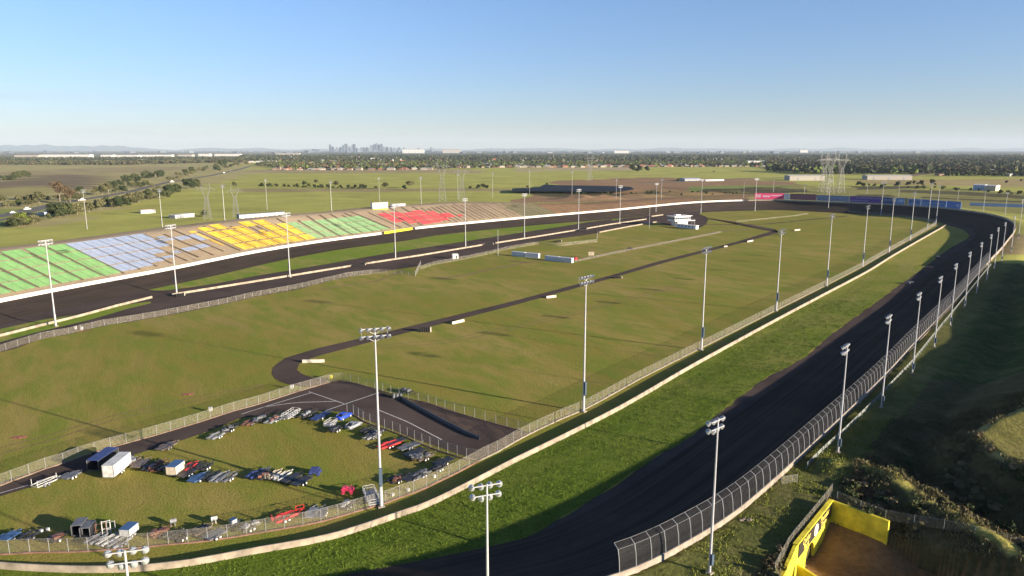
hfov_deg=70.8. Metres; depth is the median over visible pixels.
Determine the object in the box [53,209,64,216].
tree
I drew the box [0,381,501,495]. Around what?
paddock yard
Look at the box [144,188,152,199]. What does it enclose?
tree
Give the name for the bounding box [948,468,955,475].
shrub
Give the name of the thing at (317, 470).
buggy
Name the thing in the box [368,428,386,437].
trailer
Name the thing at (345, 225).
seating block
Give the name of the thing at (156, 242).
seating block
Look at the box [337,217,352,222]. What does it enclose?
seating block
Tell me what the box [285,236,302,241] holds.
seating block
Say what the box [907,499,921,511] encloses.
shrub
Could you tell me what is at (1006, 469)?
shrub
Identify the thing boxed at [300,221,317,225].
seating block
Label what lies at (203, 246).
seating block
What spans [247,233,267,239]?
seating block
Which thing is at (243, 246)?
seating block
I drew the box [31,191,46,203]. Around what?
tree
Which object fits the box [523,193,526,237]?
floodlight mast
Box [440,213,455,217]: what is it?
seating block
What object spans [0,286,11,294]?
seating block
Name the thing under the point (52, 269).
seating block
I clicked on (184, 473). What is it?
trailer
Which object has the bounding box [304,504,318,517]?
trailer
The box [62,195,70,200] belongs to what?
tree
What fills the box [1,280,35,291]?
seating block
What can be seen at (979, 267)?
floodlight mast
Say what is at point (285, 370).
infield road
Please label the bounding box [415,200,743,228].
concrete wall
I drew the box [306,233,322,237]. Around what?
seating block
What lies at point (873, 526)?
tunnel entrance
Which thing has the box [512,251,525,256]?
shipping container
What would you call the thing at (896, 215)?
chain link fence
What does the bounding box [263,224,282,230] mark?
seating block
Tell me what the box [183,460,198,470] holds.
trailer
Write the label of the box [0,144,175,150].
hills
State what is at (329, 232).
seating block
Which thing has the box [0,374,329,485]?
chain link fence
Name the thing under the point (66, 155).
warehouse
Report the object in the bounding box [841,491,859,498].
shrub
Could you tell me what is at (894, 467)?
shrub
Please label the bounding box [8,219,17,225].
tree
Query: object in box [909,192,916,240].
floodlight mast
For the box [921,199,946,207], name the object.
billboard
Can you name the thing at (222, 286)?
concrete wall
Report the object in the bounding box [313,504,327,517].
trailer
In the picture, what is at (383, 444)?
trailer
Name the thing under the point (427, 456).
trailer
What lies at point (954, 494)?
shrub
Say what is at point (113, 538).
trailer
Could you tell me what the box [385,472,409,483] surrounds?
trailer
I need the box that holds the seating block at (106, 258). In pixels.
[96,256,124,264]
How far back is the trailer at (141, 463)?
145.54 m
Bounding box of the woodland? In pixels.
[0,154,1023,175]
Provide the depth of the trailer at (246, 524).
120.95 m
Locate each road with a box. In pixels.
[0,166,250,216]
[0,208,46,220]
[272,217,779,386]
[638,177,829,182]
[911,173,932,175]
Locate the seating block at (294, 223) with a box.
[285,222,303,227]
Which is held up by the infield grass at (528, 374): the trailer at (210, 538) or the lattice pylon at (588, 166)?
the trailer at (210, 538)
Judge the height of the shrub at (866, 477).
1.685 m
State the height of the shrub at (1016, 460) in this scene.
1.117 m
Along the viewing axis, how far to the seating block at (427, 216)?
587.17 m
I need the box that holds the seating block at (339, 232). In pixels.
[332,230,347,235]
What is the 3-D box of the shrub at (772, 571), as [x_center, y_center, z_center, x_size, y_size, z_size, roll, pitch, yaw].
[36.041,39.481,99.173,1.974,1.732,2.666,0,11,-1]
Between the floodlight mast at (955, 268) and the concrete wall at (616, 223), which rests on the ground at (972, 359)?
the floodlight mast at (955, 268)
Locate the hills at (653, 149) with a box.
[176,147,1023,150]
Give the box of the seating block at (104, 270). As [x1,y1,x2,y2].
[92,266,120,275]
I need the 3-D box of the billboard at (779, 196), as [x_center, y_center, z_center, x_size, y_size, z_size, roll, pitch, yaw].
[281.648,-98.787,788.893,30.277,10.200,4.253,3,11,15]
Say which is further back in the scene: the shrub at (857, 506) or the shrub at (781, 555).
the shrub at (857, 506)
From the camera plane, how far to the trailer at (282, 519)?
124.27 m
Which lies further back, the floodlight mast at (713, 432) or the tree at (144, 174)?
the tree at (144, 174)
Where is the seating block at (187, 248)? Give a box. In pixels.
[181,246,198,250]
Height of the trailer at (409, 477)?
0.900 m
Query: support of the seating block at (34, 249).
on the ground at (972, 359)
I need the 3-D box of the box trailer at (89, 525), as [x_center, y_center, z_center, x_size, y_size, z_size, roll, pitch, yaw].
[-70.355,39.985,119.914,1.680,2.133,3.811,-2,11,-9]
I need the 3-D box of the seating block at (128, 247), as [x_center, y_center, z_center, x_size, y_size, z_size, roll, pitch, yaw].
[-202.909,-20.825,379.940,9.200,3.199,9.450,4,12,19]
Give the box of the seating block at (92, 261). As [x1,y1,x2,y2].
[79,258,106,267]
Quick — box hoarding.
[970,202,1023,207]
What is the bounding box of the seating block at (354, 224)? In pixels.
[345,222,362,227]
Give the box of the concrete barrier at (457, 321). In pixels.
[452,319,464,323]
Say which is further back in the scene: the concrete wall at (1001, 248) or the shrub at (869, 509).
the concrete wall at (1001, 248)
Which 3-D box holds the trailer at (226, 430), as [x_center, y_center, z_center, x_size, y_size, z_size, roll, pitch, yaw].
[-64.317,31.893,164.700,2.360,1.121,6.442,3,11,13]
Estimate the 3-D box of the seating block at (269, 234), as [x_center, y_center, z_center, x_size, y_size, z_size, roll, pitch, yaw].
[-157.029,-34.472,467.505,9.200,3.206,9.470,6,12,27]
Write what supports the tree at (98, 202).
on the ground at (972, 359)
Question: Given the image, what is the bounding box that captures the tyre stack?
[420,327,430,331]
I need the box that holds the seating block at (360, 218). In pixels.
[352,216,367,220]
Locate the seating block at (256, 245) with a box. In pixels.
[247,241,266,247]
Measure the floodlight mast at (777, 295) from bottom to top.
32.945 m
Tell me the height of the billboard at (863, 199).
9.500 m
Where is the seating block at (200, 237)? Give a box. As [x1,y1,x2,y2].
[188,233,210,240]
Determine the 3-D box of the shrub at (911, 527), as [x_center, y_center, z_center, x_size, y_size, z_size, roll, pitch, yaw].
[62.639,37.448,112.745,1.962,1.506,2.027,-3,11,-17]
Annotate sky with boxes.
[0,0,1023,149]
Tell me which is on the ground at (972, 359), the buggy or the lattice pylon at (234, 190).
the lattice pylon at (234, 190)
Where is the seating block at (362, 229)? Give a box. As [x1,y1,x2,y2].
[355,227,371,232]
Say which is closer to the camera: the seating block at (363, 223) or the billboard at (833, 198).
the seating block at (363, 223)
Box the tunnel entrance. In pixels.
[781,499,889,575]
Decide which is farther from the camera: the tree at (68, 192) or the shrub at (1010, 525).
the tree at (68, 192)
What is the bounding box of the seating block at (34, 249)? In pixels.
[25,246,56,255]
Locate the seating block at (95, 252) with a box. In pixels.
[82,249,109,256]
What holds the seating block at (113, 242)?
on the ground at (972, 359)
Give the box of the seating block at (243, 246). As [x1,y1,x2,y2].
[234,243,253,249]
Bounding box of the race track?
[0,201,1014,575]
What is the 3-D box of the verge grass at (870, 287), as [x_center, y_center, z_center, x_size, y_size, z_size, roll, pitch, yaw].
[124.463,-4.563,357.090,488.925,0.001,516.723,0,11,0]
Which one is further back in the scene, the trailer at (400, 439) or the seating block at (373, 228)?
the seating block at (373, 228)
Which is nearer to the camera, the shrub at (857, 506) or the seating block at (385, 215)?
the shrub at (857, 506)
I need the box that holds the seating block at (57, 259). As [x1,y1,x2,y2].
[39,254,70,263]
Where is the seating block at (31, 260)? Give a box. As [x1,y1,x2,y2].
[17,257,49,266]
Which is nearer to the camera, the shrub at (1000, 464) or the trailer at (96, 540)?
the trailer at (96, 540)
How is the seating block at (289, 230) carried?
on the ground at (972, 359)
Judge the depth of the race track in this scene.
168.87 m
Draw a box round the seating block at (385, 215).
[378,213,391,217]
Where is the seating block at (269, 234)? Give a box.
[260,231,280,237]
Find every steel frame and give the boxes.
[94,522,106,534]
[101,519,111,534]
[106,520,115,535]
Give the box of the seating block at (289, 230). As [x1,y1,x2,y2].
[286,228,303,234]
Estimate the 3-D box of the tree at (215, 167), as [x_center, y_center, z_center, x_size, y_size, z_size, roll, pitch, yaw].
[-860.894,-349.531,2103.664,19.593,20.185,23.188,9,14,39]
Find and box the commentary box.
[370,202,387,208]
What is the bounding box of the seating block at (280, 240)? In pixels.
[272,237,291,243]
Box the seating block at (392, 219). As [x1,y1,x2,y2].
[387,217,401,221]
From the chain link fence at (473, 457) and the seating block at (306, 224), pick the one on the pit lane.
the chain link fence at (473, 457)
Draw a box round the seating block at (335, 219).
[326,218,343,223]
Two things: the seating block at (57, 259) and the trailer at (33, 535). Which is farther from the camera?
the seating block at (57, 259)
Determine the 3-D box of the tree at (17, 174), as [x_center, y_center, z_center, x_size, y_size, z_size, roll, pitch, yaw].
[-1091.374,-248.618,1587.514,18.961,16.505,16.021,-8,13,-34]
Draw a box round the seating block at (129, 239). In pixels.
[113,236,140,242]
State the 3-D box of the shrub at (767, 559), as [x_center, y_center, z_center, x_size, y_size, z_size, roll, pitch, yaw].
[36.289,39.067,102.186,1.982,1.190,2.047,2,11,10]
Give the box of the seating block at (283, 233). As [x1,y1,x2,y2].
[273,230,292,235]
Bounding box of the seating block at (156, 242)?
[145,240,169,246]
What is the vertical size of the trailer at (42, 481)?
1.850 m
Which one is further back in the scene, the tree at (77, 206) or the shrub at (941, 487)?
the tree at (77, 206)
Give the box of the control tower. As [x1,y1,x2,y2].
[667,214,695,225]
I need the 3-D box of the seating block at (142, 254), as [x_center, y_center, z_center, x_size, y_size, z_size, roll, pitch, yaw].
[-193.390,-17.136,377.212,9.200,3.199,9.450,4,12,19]
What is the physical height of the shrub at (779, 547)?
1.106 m
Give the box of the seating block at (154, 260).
[146,257,164,262]
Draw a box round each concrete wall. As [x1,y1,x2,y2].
[0,225,945,572]
[0,232,380,301]
[0,296,151,336]
[172,265,351,295]
[366,244,483,263]
[384,228,411,233]
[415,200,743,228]
[495,229,577,243]
[587,218,646,228]
[599,221,656,232]
[607,260,989,575]
[747,200,1015,260]
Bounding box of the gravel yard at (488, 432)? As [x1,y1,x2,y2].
[409,400,527,447]
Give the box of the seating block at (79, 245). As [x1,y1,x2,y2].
[66,242,94,249]
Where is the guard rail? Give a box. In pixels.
[807,264,990,467]
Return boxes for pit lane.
[0,210,975,534]
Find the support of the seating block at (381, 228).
on the ground at (972, 359)
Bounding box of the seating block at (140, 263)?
[129,260,153,267]
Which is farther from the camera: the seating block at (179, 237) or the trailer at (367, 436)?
the seating block at (179, 237)
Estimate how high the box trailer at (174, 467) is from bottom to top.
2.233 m
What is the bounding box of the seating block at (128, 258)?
[113,253,140,261]
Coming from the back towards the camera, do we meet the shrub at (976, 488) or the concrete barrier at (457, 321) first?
the concrete barrier at (457, 321)
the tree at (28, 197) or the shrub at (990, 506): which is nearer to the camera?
the shrub at (990, 506)
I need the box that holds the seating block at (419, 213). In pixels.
[412,210,426,214]
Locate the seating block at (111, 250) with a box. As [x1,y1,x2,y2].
[97,246,125,254]
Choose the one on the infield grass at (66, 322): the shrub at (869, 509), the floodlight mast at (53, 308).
the floodlight mast at (53, 308)
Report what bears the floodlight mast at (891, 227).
on the infield grass at (528, 374)
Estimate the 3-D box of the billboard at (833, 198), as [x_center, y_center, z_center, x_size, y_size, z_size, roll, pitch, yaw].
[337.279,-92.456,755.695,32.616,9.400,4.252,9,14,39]
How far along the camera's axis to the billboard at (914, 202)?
704.11 m
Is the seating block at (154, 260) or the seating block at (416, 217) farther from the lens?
the seating block at (416, 217)
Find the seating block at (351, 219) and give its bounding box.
[344,217,360,221]
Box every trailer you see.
[0,528,21,540]
[16,528,41,540]
[31,475,60,487]
[43,530,68,542]
[59,469,82,479]
[70,517,87,536]
[79,520,96,537]
[83,530,109,544]
[86,447,118,470]
[95,532,119,546]
[101,452,131,477]
[106,532,135,548]
[118,521,138,537]
[128,454,140,465]
[129,456,150,467]
[140,459,161,471]
[145,525,170,538]
[146,458,166,470]
[150,459,170,471]
[154,440,178,450]
[161,527,183,540]
[165,459,184,475]
[169,529,193,541]
[175,468,196,477]
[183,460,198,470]
[185,460,202,468]
[186,471,208,482]
[189,521,214,536]
[195,460,214,470]
[200,469,220,480]
[201,526,228,540]
[206,430,224,439]
[208,470,229,482]
[217,470,238,482]
[219,422,238,432]
[227,517,241,527]
[236,518,263,532]
[240,416,256,425]
[244,467,269,478]
[250,413,268,422]
[254,469,274,480]
[263,413,281,423]
[264,468,282,479]
[270,508,302,523]
[272,469,292,480]
[275,412,288,420]
[279,471,304,482]
[282,407,300,418]
[289,474,314,486]
[297,407,318,417]
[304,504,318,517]
[309,410,331,420]
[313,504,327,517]
[324,417,336,426]
[327,423,345,432]
[335,498,356,510]
[359,425,376,433]
[362,431,381,439]
[363,484,378,505]
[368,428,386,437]
[376,438,402,448]
[385,435,408,445]
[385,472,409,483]
[396,441,422,450]
[398,387,415,393]
[402,445,429,456]
[402,472,420,481]
[406,449,430,459]
[412,451,435,461]
[412,468,432,478]
[428,463,446,471]
[432,455,457,464]
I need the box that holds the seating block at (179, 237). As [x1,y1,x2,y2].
[173,236,191,239]
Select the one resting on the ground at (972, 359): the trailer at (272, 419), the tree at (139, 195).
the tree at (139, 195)
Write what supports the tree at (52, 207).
on the ground at (972, 359)
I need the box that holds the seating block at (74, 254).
[61,251,90,259]
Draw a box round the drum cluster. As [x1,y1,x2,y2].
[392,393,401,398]
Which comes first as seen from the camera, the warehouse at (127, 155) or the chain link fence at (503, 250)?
the chain link fence at (503, 250)
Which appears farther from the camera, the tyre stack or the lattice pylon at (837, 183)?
the lattice pylon at (837, 183)
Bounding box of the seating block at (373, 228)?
[366,226,380,230]
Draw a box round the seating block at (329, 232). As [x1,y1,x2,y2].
[318,231,336,236]
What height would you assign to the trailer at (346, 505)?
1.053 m
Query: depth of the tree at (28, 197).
830.21 m
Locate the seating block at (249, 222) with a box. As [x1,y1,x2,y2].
[238,221,257,226]
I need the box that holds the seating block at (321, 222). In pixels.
[315,219,329,224]
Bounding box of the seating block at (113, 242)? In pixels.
[98,238,125,244]
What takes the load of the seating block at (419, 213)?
on the ground at (972, 359)
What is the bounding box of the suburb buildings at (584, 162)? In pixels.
[241,154,1022,175]
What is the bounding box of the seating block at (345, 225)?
[334,223,351,228]
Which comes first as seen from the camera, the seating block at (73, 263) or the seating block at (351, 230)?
the seating block at (73, 263)
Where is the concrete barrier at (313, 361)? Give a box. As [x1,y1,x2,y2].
[302,359,324,362]
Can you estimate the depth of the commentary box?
578.69 m
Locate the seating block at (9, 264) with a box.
[0,260,26,270]
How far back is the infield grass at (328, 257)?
444.21 m
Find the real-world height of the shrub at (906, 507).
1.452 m
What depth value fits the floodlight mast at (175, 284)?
316.51 m
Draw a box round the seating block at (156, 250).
[144,248,165,253]
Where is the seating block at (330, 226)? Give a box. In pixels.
[322,225,339,229]
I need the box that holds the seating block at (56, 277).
[50,273,80,283]
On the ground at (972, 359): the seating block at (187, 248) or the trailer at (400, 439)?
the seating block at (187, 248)
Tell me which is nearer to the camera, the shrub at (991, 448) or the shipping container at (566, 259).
the shrub at (991, 448)
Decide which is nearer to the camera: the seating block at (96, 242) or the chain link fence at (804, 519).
the chain link fence at (804, 519)
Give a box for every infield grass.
[0,210,968,564]
[0,302,150,341]
[150,219,608,290]
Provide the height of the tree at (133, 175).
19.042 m
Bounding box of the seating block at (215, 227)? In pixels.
[209,224,228,229]
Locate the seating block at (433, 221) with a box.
[428,219,440,222]
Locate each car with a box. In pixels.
[335,412,351,420]
[345,421,361,429]
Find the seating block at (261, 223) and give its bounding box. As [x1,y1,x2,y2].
[253,220,271,224]
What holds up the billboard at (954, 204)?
on the ground at (972, 359)
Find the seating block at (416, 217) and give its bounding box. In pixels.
[409,215,422,219]
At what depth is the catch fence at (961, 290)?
135.79 m
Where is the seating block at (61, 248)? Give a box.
[47,244,76,252]
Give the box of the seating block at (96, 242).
[83,240,109,247]
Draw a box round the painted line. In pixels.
[379,410,441,439]
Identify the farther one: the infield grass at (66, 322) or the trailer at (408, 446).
the infield grass at (66, 322)
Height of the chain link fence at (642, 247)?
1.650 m
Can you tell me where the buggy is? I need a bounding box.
[308,466,321,475]
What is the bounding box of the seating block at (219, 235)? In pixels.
[207,231,228,237]
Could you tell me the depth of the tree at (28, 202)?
807.58 m
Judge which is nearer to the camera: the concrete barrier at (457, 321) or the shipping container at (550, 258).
the concrete barrier at (457, 321)
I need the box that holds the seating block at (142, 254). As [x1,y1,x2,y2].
[131,251,155,258]
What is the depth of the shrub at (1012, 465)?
122.89 m
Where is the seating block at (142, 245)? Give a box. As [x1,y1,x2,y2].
[131,242,154,249]
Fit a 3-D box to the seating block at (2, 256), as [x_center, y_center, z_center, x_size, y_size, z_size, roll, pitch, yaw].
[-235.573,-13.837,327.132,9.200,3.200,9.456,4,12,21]
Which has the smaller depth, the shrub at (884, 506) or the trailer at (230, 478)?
the shrub at (884, 506)
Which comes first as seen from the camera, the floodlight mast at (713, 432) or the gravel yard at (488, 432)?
the floodlight mast at (713, 432)
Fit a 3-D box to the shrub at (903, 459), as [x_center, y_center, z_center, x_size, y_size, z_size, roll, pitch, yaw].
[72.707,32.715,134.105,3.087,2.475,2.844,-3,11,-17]
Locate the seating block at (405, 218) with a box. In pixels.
[398,216,414,220]
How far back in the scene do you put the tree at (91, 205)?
728.81 m
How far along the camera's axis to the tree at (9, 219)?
595.91 m
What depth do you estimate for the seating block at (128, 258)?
368.36 m
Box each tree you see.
[0,194,6,202]
[1,201,8,208]
[4,217,15,226]
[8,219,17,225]
[12,172,21,177]
[12,212,30,224]
[14,195,24,204]
[15,199,21,205]
[16,219,23,226]
[22,170,29,176]
[24,194,32,204]
[24,200,33,206]
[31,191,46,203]
[44,213,51,218]
[46,202,65,214]
[48,181,67,201]
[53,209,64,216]
[58,202,77,215]
[60,188,75,202]
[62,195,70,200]
[72,203,83,214]
[74,186,83,193]
[74,194,82,199]
[85,202,94,212]
[93,199,105,209]
[95,184,107,194]
[101,196,109,205]
[103,182,112,193]
[110,196,122,206]
[118,185,127,190]
[120,174,131,181]
[122,198,130,205]
[123,193,134,201]
[130,173,138,180]
[130,197,139,204]
[135,181,142,186]
[135,191,144,199]
[141,172,147,177]
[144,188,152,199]
[151,186,163,197]
[161,190,169,196]
[172,184,180,192]
[182,178,195,187]
[191,178,202,186]
[198,210,206,216]
[213,165,220,170]
[405,181,413,187]
[629,164,636,169]
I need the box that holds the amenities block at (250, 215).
[236,211,284,218]
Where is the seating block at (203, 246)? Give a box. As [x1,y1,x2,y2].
[194,244,210,247]
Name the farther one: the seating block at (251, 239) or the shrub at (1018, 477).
the seating block at (251, 239)
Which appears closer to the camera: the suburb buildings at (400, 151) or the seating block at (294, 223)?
the seating block at (294, 223)
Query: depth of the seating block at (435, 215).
594.84 m
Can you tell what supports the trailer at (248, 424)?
on the infield grass at (528, 374)
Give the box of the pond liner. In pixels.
[512,184,633,191]
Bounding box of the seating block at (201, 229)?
[197,227,211,231]
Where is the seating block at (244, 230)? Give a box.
[234,228,255,233]
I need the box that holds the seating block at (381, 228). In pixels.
[373,225,388,229]
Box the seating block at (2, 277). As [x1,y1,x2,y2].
[0,272,19,281]
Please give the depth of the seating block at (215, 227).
454.96 m
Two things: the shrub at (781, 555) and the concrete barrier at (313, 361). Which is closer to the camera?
the shrub at (781, 555)
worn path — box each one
[0,383,263,447]
[0,386,263,453]
[320,270,404,289]
[376,281,687,345]
[376,284,685,348]
[438,260,546,278]
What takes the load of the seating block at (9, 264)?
on the ground at (972, 359)
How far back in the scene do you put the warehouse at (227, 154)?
6954.79 m
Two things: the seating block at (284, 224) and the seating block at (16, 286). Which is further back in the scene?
the seating block at (284, 224)
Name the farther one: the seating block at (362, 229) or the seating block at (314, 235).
the seating block at (362, 229)
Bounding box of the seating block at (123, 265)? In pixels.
[111,263,137,270]
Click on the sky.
(152, 74)
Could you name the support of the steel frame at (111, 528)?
on the infield grass at (528, 374)
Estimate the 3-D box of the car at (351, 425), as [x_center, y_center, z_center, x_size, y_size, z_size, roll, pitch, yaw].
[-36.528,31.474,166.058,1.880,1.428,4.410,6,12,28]
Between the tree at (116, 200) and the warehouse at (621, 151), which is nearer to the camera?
the tree at (116, 200)
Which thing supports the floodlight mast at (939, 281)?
on the ground at (972, 359)
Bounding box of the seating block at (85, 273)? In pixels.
[70,269,101,278]
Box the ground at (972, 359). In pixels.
[0,151,1023,575]
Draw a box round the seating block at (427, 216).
[421,214,435,218]
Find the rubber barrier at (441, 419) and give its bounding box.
[400,396,480,439]
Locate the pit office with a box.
[677,223,698,228]
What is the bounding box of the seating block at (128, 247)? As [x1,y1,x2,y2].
[115,244,139,251]
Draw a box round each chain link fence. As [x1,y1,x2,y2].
[0,269,414,350]
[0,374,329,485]
[0,450,478,554]
[330,373,528,432]
[347,404,477,460]
[421,239,595,266]
[478,222,934,460]
[577,231,720,261]
[775,483,832,566]
[781,474,797,484]
[837,491,1023,542]
[851,211,935,221]
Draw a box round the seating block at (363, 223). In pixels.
[354,221,370,226]
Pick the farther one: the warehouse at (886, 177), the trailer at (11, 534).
the warehouse at (886, 177)
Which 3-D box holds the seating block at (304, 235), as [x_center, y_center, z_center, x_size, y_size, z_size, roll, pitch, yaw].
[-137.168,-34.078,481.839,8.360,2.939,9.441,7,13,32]
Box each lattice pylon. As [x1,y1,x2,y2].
[197,185,211,219]
[228,185,239,214]
[432,159,449,200]
[454,169,465,198]
[584,154,595,180]
[817,155,832,191]
[822,152,839,193]
[834,154,846,192]
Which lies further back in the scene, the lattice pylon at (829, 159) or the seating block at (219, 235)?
the lattice pylon at (829, 159)
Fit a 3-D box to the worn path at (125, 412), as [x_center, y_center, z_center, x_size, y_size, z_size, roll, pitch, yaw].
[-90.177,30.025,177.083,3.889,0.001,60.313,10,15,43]
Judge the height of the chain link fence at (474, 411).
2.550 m
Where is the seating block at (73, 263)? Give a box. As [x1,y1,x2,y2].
[55,261,86,270]
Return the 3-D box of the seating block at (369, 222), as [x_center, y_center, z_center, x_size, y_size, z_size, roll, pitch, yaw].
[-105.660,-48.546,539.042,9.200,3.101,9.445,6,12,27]
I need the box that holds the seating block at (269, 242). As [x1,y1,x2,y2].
[260,239,278,245]
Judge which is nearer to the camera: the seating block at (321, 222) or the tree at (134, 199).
the seating block at (321, 222)
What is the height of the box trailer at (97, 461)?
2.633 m
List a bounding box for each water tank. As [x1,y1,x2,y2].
[169,518,176,526]
[210,516,216,523]
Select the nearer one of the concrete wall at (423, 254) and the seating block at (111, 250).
the seating block at (111, 250)
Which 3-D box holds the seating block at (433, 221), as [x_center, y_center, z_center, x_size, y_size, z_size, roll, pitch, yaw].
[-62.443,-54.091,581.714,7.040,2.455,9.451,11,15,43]
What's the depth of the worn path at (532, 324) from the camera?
263.73 m
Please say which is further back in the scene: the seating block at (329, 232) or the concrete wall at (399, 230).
the concrete wall at (399, 230)
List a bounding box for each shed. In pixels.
[139,209,155,213]
[169,213,194,218]
[390,203,404,206]
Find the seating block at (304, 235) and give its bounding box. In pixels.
[297,234,316,239]
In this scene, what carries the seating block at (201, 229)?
on the ground at (972, 359)
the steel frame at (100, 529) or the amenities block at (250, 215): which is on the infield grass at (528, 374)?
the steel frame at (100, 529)
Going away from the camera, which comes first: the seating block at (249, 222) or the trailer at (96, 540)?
the trailer at (96, 540)
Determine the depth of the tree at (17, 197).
832.78 m
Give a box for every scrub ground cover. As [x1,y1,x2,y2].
[685,419,891,575]
[739,390,1023,575]
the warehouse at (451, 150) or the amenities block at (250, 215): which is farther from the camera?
the warehouse at (451, 150)
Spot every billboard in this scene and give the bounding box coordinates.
[755,193,783,199]
[784,194,789,199]
[790,194,816,200]
[817,195,849,201]
[850,196,881,202]
[882,197,894,203]
[895,198,904,203]
[908,199,920,204]
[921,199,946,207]
[946,201,962,208]
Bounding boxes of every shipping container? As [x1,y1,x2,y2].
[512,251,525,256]
[525,252,539,257]
[545,255,559,261]
[558,257,573,262]
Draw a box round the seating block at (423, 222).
[418,220,430,224]
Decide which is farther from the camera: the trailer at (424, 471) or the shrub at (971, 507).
the trailer at (424, 471)
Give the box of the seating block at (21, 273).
[8,268,42,278]
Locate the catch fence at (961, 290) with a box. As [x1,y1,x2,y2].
[614,253,990,572]
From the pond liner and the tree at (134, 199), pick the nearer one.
the tree at (134, 199)
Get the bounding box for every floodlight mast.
[37,239,58,326]
[103,545,149,575]
[165,224,176,292]
[281,212,290,276]
[359,327,390,508]
[390,204,396,259]
[462,198,466,246]
[468,480,502,575]
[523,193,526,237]
[579,275,594,412]
[699,246,711,350]
[705,416,724,575]
[774,229,785,310]
[825,214,835,286]
[835,343,849,453]
[861,205,870,266]
[879,314,891,408]
[888,198,895,252]
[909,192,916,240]
[910,292,921,373]
[927,183,933,228]
[932,276,942,346]
[948,263,957,325]
[963,252,971,307]
[975,242,982,292]
[986,234,992,280]
[993,227,999,268]
[1000,222,1006,261]
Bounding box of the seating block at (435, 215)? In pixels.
[430,214,445,217]
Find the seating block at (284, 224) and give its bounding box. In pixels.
[276,223,295,228]
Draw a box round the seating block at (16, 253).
[1,249,33,258]
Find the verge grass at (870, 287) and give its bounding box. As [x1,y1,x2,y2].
[0,225,969,575]
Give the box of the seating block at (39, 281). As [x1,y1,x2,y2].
[26,276,58,287]
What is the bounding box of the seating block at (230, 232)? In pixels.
[221,229,242,235]
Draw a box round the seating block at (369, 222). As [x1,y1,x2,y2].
[364,220,379,225]
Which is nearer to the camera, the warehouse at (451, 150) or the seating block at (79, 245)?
the seating block at (79, 245)
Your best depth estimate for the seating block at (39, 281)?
317.83 m
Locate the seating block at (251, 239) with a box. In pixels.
[233,235,253,241]
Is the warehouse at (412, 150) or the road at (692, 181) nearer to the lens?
the road at (692, 181)
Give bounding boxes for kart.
[341,484,353,493]
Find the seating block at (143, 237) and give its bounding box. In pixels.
[129,234,154,240]
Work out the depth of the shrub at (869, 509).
114.90 m
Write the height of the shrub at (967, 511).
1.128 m
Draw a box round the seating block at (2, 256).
[0,254,10,260]
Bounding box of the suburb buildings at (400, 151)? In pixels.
[0,149,951,153]
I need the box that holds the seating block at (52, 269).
[32,265,65,274]
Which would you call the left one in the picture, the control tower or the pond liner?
the pond liner
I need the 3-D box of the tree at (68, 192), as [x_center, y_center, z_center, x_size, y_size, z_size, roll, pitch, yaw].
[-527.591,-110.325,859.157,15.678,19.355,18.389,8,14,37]
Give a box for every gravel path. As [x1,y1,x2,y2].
[574,229,747,260]
[690,216,845,224]
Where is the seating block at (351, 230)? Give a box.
[343,228,360,233]
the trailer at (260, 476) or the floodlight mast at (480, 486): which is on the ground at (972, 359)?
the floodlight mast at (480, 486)
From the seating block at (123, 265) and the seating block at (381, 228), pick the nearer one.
the seating block at (123, 265)
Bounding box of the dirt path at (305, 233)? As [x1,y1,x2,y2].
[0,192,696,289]
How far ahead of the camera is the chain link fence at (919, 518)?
111.84 m
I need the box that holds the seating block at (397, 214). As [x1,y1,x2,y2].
[391,212,405,216]
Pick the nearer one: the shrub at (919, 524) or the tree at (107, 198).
the shrub at (919, 524)
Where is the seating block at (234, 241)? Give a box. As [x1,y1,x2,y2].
[219,237,240,243]
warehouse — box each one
[14,155,40,156]
[41,154,93,157]
[116,155,140,156]
[141,155,173,156]
[177,154,194,156]
[214,154,240,155]
[276,153,300,155]
[402,149,423,152]
[442,149,460,152]
[614,151,628,152]
[678,178,700,180]
[703,179,723,180]
[784,175,824,180]
[862,175,911,179]
[973,184,986,189]
[985,184,1000,190]
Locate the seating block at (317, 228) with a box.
[309,226,327,231]
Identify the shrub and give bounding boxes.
[761,557,773,565]
[763,560,779,568]
[765,566,780,575]
[771,554,782,567]
[775,552,785,557]
[776,544,786,552]
[839,481,851,488]
[841,489,854,497]
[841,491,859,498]
[844,478,853,482]
[845,497,861,503]
[847,481,860,488]
[849,504,865,509]
[852,468,863,473]
[857,481,869,487]
[861,475,877,483]
[864,506,883,517]
[867,500,880,504]
[872,503,883,511]
[874,496,890,503]
[874,500,888,508]
[885,490,894,494]
[886,497,898,504]
[886,515,905,524]
[887,464,904,472]
[890,463,904,468]
[893,456,912,466]
[894,503,911,512]
[902,465,911,472]
[905,518,924,527]
[905,523,920,530]
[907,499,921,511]
[918,478,927,484]
[918,509,936,518]
[937,484,947,490]
[938,497,947,503]
[943,473,955,478]
[944,482,955,490]
[945,490,956,496]
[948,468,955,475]
[954,481,964,487]
[955,467,966,475]
[956,503,975,511]
[958,460,966,465]
[962,457,971,461]
[962,508,972,514]
[971,431,983,435]
[971,486,979,491]
[976,500,986,504]
[976,504,995,513]
[983,446,994,450]
[987,504,1000,509]
[992,501,1003,507]
[994,461,1005,468]
[994,520,1017,533]
[1002,465,1013,473]
[1008,462,1021,469]
[1008,534,1023,540]
[1013,457,1023,462]
[1014,474,1023,482]
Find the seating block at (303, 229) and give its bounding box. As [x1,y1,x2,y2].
[295,227,313,232]
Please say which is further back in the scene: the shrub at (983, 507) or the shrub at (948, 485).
the shrub at (948, 485)

